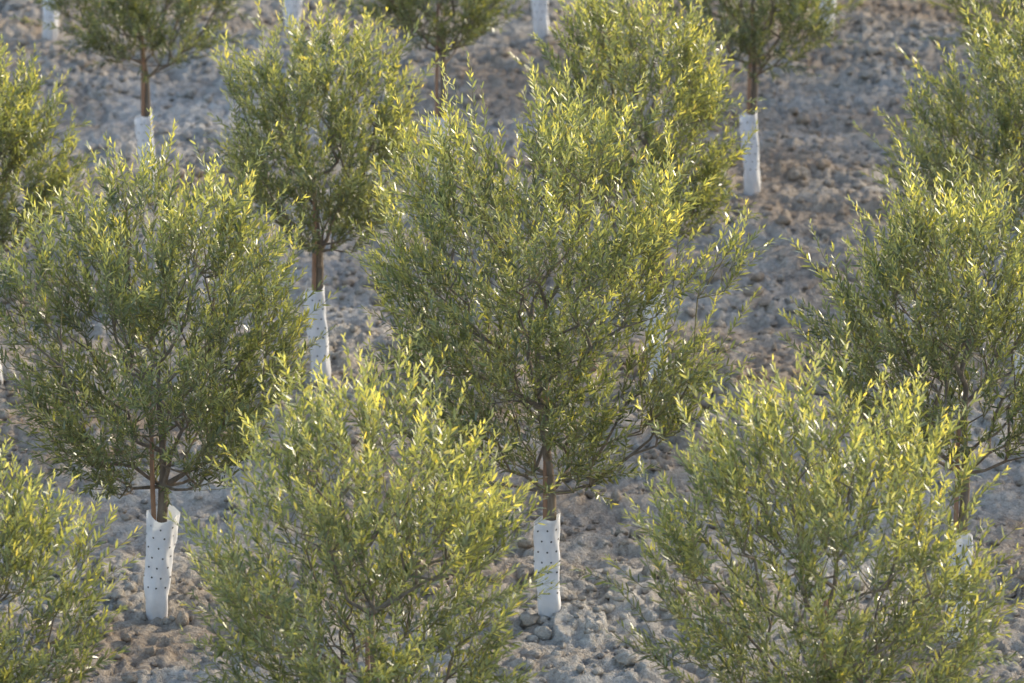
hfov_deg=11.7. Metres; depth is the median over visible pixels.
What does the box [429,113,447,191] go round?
tree guard
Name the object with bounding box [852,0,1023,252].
olive tree
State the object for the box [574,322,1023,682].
olive tree
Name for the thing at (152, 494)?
wooden stake
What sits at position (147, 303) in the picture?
olive tree
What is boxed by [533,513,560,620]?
tree guard
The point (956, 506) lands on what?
wooden stake
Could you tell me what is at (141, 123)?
tree guard
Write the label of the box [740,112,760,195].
tree guard
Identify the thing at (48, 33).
tree guard
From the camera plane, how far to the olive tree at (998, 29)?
32.22 m
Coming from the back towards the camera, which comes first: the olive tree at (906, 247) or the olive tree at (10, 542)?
the olive tree at (906, 247)
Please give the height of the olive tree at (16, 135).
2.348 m
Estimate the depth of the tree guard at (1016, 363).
28.53 m
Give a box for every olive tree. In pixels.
[0,33,124,252]
[0,107,344,522]
[0,428,143,682]
[9,0,272,116]
[163,311,566,682]
[198,0,453,290]
[321,0,526,117]
[342,50,786,520]
[507,0,766,291]
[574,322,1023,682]
[644,0,866,114]
[772,138,1023,532]
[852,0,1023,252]
[903,0,1023,75]
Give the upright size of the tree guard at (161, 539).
0.627 m
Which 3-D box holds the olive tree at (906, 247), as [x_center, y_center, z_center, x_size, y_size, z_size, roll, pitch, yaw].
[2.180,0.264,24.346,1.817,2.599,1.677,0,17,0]
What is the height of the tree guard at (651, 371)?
0.628 m
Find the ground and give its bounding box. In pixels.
[0,0,1023,682]
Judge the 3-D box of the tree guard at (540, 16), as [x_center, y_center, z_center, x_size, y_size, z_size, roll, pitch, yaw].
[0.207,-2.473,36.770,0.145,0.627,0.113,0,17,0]
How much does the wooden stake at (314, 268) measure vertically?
1.350 m
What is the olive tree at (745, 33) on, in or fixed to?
on the ground
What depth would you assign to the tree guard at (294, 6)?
36.74 m
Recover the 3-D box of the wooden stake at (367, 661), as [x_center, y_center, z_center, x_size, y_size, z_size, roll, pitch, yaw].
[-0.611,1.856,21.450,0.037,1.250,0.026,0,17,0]
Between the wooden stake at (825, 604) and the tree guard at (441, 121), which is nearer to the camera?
the wooden stake at (825, 604)
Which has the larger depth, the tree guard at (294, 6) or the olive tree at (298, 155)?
the tree guard at (294, 6)
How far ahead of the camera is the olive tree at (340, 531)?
21.02 m
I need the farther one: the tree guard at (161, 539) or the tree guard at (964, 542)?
the tree guard at (161, 539)
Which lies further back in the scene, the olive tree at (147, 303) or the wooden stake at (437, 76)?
the wooden stake at (437, 76)
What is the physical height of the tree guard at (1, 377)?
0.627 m
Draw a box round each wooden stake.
[141,24,144,116]
[150,403,155,519]
[312,174,315,290]
[365,637,369,682]
[435,3,438,117]
[543,386,548,519]
[746,7,752,114]
[821,597,827,667]
[954,425,960,532]
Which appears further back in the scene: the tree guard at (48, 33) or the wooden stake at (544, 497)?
the tree guard at (48, 33)
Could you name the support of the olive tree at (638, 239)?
on the ground
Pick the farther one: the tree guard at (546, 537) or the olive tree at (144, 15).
the olive tree at (144, 15)
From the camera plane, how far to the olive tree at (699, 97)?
27.93 m
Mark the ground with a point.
(1002, 502)
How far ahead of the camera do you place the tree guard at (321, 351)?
28.48 m
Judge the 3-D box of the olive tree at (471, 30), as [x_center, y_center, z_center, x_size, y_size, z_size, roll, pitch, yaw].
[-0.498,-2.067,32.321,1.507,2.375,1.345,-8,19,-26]
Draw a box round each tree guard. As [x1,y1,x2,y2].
[0,361,2,383]
[42,0,59,40]
[134,112,156,191]
[143,504,179,619]
[283,0,301,33]
[303,285,330,381]
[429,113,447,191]
[531,0,549,41]
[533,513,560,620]
[643,288,667,383]
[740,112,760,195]
[819,0,835,33]
[944,533,972,642]
[1014,304,1023,377]
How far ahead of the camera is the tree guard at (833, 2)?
36.75 m
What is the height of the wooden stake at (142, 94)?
1.350 m
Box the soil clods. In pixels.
[0,0,1023,682]
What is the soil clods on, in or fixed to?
on the ground
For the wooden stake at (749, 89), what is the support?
on the ground

